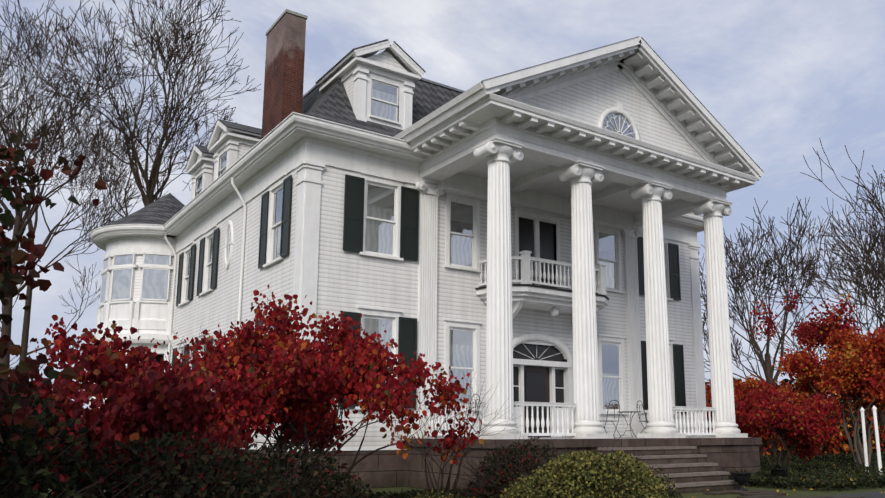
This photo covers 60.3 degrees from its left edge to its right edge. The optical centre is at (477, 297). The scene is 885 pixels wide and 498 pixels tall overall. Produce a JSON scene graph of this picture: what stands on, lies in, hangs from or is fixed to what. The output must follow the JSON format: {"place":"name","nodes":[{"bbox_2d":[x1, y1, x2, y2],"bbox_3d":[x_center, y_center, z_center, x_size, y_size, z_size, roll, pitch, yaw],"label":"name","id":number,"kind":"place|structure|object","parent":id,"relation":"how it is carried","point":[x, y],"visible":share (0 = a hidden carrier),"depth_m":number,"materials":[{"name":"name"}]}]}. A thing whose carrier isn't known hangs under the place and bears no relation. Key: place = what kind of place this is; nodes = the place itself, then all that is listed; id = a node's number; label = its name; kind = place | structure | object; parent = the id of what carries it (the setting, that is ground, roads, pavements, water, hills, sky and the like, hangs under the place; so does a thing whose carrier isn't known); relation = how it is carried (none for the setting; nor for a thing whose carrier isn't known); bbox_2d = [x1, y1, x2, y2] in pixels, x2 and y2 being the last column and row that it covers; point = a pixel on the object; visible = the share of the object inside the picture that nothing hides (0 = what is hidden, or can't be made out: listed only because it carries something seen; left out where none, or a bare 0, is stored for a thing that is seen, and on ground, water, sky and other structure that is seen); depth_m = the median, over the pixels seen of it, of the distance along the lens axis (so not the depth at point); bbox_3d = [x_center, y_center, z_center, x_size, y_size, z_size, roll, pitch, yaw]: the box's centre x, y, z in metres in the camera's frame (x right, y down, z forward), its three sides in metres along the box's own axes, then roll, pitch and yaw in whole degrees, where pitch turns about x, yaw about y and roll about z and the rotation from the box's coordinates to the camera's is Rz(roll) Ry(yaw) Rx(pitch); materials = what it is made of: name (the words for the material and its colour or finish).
{"place":"outdoors","nodes":[
{"label":"outdoors","id":0,"kind":"place"},
{"bbox_2d":[0,0,884,407],"label":"sky","id":1,"kind":"structure","parent":0,"point":[781,77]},
{"bbox_2d":[48,442,884,497],"bbox_3d":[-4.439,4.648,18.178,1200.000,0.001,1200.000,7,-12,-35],"label":"ground","id":2,"kind":"structure","parent":0,"point":[804,492],"depth_m":18.64,"materials":[{"name":"green plant"}]},
{"bbox_2d":[0,130,106,448],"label":"dark leaf tree","id":3,"kind":"object","parent":2,"relation":"on","point":[11,276],"visible":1,"depth_m":5.33,"materials":[{"name":"red plant"}]},
{"bbox_2d":[0,0,155,376],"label":"bare tree","id":4,"kind":"object","parent":2,"relation":"on","point":[20,224],"visible":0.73,"depth_m":50.39,"materials":[{"name":"brown plant"}]},
{"bbox_2d":[0,359,158,497],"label":"dark bush","id":5,"kind":"object","parent":2,"relation":"on","point":[21,474],"visible":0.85,"depth_m":5.99,"materials":[{"name":"green plant"}]},
{"bbox_2d":[0,72,190,361],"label":"bare tree","id":6,"kind":"object","parent":2,"relation":"on","point":[25,332],"visible":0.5,"depth_m":69.66,"materials":[{"name":"brown plant"}]},
{"bbox_2d":[0,356,251,497],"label":"red shrub","id":7,"kind":"object","parent":2,"relation":"on","point":[162,400],"visible":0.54,"depth_m":7.62,"materials":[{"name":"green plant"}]},
{"bbox_2d":[0,0,260,216],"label":"bare tree","id":8,"kind":"object","parent":2,"relation":"on","point":[151,183],"visible":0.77,"depth_m":51.71,"materials":[{"name":"brown plant"}]},
{"bbox_2d":[19,422,306,497],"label":"dark bush","id":9,"kind":"object","parent":2,"relation":"on","point":[195,487],"visible":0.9,"depth_m":6.95,"materials":[{"name":"green plant"}]},
{"bbox_2d":[30,315,345,496],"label":"red shrub","id":10,"kind":"object","parent":2,"relation":"on","point":[101,360],"visible":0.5,"depth_m":9.69,"materials":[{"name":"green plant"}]},
{"bbox_2d":[53,285,483,493],"bbox_3d":[-2.986,1.576,11.806,5.474,3.893,5.458,-3,-10,15],"label":"red tree","id":11,"kind":"object","parent":2,"relation":"on","point":[347,366],"visible":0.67,"depth_m":11.47,"materials":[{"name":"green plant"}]},
{"bbox_2d":[166,428,390,497],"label":"dark bush","id":12,"kind":"object","parent":2,"relation":"on","point":[325,476],"visible":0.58,"depth_m":8.78,"materials":[{"name":"green plant"}]},
{"bbox_2d":[89,9,762,493],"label":"house","id":13,"kind":"structure","parent":2,"relation":"on","point":[525,243],"depth_m":21.72,"materials":[{"name":"white wood"}]},
{"bbox_2d":[460,394,479,432],"bbox_3d":[-0.226,2.846,18.183,0.456,1.067,0.418,-7,-12,34],"label":"bistro chair","id":14,"kind":"object","parent":13,"relation":"on","point":[475,409],"visible":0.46,"depth_m":18.12,"materials":[{"name":"metal"}]},
{"bbox_2d":[600,400,621,437],"bbox_3d":[3.721,3.410,21.381,0.418,1.067,0.456,-10,-14,44],"label":"bistro chair","id":15,"kind":"object","parent":13,"relation":"on","point":[614,414],"visible":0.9,"depth_m":21.50,"materials":[{"name":"metal"}]},
{"bbox_2d":[619,411,640,437],"bbox_3d":[4.309,3.620,21.645,0.680,0.742,0.680,7,-12,-35],"label":"bistro table","id":16,"kind":"object","parent":13,"relation":"on","point":[631,412],"visible":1,"depth_m":21.66,"materials":[{"name":"metal"}]},
{"bbox_2d":[637,401,648,433],"bbox_3d":[4.872,3.510,21.948,0.456,1.067,0.418,3,-10,-15],"label":"bistro chair","id":17,"kind":"object","parent":13,"relation":"on","point":[642,414],"visible":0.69,"depth_m":21.94,"materials":[{"name":"metal"}]},
{"bbox_2d":[387,489,470,497],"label":"green bush","id":18,"kind":"object","parent":2,"relation":"on","point":[449,494],"visible":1,"depth_m":10.92,"materials":[{"name":"green plant"}]},
{"bbox_2d":[394,371,520,496],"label":"red shrub","id":19,"kind":"object","parent":2,"relation":"on","point":[442,473],"visible":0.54,"depth_m":14.56,"materials":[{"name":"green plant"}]},
{"bbox_2d":[450,432,562,497],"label":"twig shrub","id":20,"kind":"object","parent":2,"relation":"on","point":[489,484],"visible":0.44,"depth_m":14.22,"materials":[{"name":"green plant"}]},
{"bbox_2d":[499,435,668,497],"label":"green bush","id":21,"kind":"object","parent":2,"relation":"on","point":[603,476],"visible":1,"depth_m":10.29,"materials":[{"name":"green plant"}]},
{"bbox_2d":[307,470,884,497],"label":"ground cover","id":22,"kind":"object","parent":2,"relation":"on","point":[827,481],"visible":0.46,"depth_m":19.13,"materials":[{"name":"green plant"}]},
{"bbox_2d":[584,449,681,497],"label":"twig shrub","id":23,"kind":"object","parent":2,"relation":"on","point":[668,484],"visible":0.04,"depth_m":15.38,"materials":[{"name":"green plant"}]},
{"bbox_2d":[730,472,751,490],"bbox_3d":[6.453,4.502,18.615,0.512,0.440,0.512,7,-12,-35],"label":"urn","id":24,"kind":"object","parent":2,"relation":"on","point":[741,479],"visible":0.96,"depth_m":18.48,"materials":[{"name":"metal"}]},
{"bbox_2d":[728,467,753,474],"bbox_3d":[6.478,4.250,18.671,0.674,0.202,0.730,7,-12,-35],"label":"urn plant","id":25,"kind":"object","parent":24,"relation":"in","point":[736,471],"visible":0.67,"depth_m":18.59,"materials":[{"name":"green plant"}]},
{"bbox_2d":[705,374,810,454],"bbox_3d":[11.044,4.951,31.182,4.444,3.959,6.357,7,-12,-35],"label":"red shrub","id":26,"kind":"object","parent":2,"relation":"on","point":[791,396],"visible":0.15,"depth_m":30.19,"materials":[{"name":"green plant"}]},
{"bbox_2d":[698,196,853,455],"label":"bare tree","id":27,"kind":"object","parent":2,"relation":"on","point":[742,268],"visible":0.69,"depth_m":46.13,"materials":[{"name":"brown plant"}]},
{"bbox_2d":[769,468,788,483],"bbox_3d":[8.139,4.839,20.527,0.512,0.440,0.512,7,-12,-35],"label":"urn","id":28,"kind":"object","parent":2,"relation":"on","point":[780,472],"visible":0.48,"depth_m":20.38,"materials":[{"name":"black"}]},
{"bbox_2d":[753,458,803,473],"bbox_3d":[8.145,4.491,20.614,1.489,0.472,1.520,7,-12,-35],"label":"urn plant","id":29,"kind":"object","parent":28,"relation":"in","point":[778,466],"visible":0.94,"depth_m":20.44,"materials":[{"name":"green plant"}]},
{"bbox_2d":[692,472,884,497],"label":"fallen leaves","id":30,"kind":"object","parent":2,"relation":"on","point":[777,490],"visible":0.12,"depth_m":17.65,"materials":[{"name":"yellow plant"}]},
{"bbox_2d":[734,381,849,470],"bbox_3d":[9.773,4.245,24.840,3.819,3.155,3.994,-2,-10,11],"label":"red shrub","id":31,"kind":"object","parent":2,"relation":"on","point":[804,429],"visible":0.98,"depth_m":24.04,"materials":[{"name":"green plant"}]},
{"bbox_2d":[705,378,884,456],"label":"hedge","id":32,"kind":"object","parent":2,"relation":"on","point":[838,445],"visible":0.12,"depth_m":48.48,"materials":[{"name":"red plant"}]},
{"bbox_2d":[746,290,865,463],"bbox_3d":[14.648,3.327,33.697,4.888,8.013,3.778,-9,-14,42],"label":"maple","id":33,"kind":"object","parent":2,"relation":"on","point":[808,334],"visible":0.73,"depth_m":32.89,"materials":[{"name":"red plant"}]},
{"bbox_2d":[738,184,884,449],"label":"bare tree","id":34,"kind":"object","parent":2,"relation":"on","point":[878,317],"visible":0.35,"depth_m":52.52,"materials":[{"name":"brown plant"}]},
{"bbox_2d":[744,138,884,316],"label":"bare tree","id":35,"kind":"object","parent":2,"relation":"on","point":[868,251],"visible":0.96,"depth_m":44.11,"materials":[{"name":"brown plant"}]},
{"bbox_2d":[756,451,884,486],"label":"ground cover","id":36,"kind":"object","parent":2,"relation":"on","point":[846,461],"visible":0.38,"depth_m":28.15,"materials":[{"name":"green plant"}]},
{"bbox_2d":[771,324,884,466],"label":"maple","id":37,"kind":"object","parent":2,"relation":"on","point":[852,366],"visible":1,"depth_m":28.95,"materials":[{"name":"orange plant"}]},
{"bbox_2d":[860,406,882,474],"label":"posts","id":38,"kind":"object","parent":2,"relation":"on","point":[874,409],"visible":0.85,"depth_m":25.64,"materials":[{"name":"white wood"}]},
{"bbox_2d":[703,490,884,497],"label":"path","id":39,"kind":"structure","parent":0,"point":[767,494],"depth_m":17.13,"materials":[{"name":"grey stone"}]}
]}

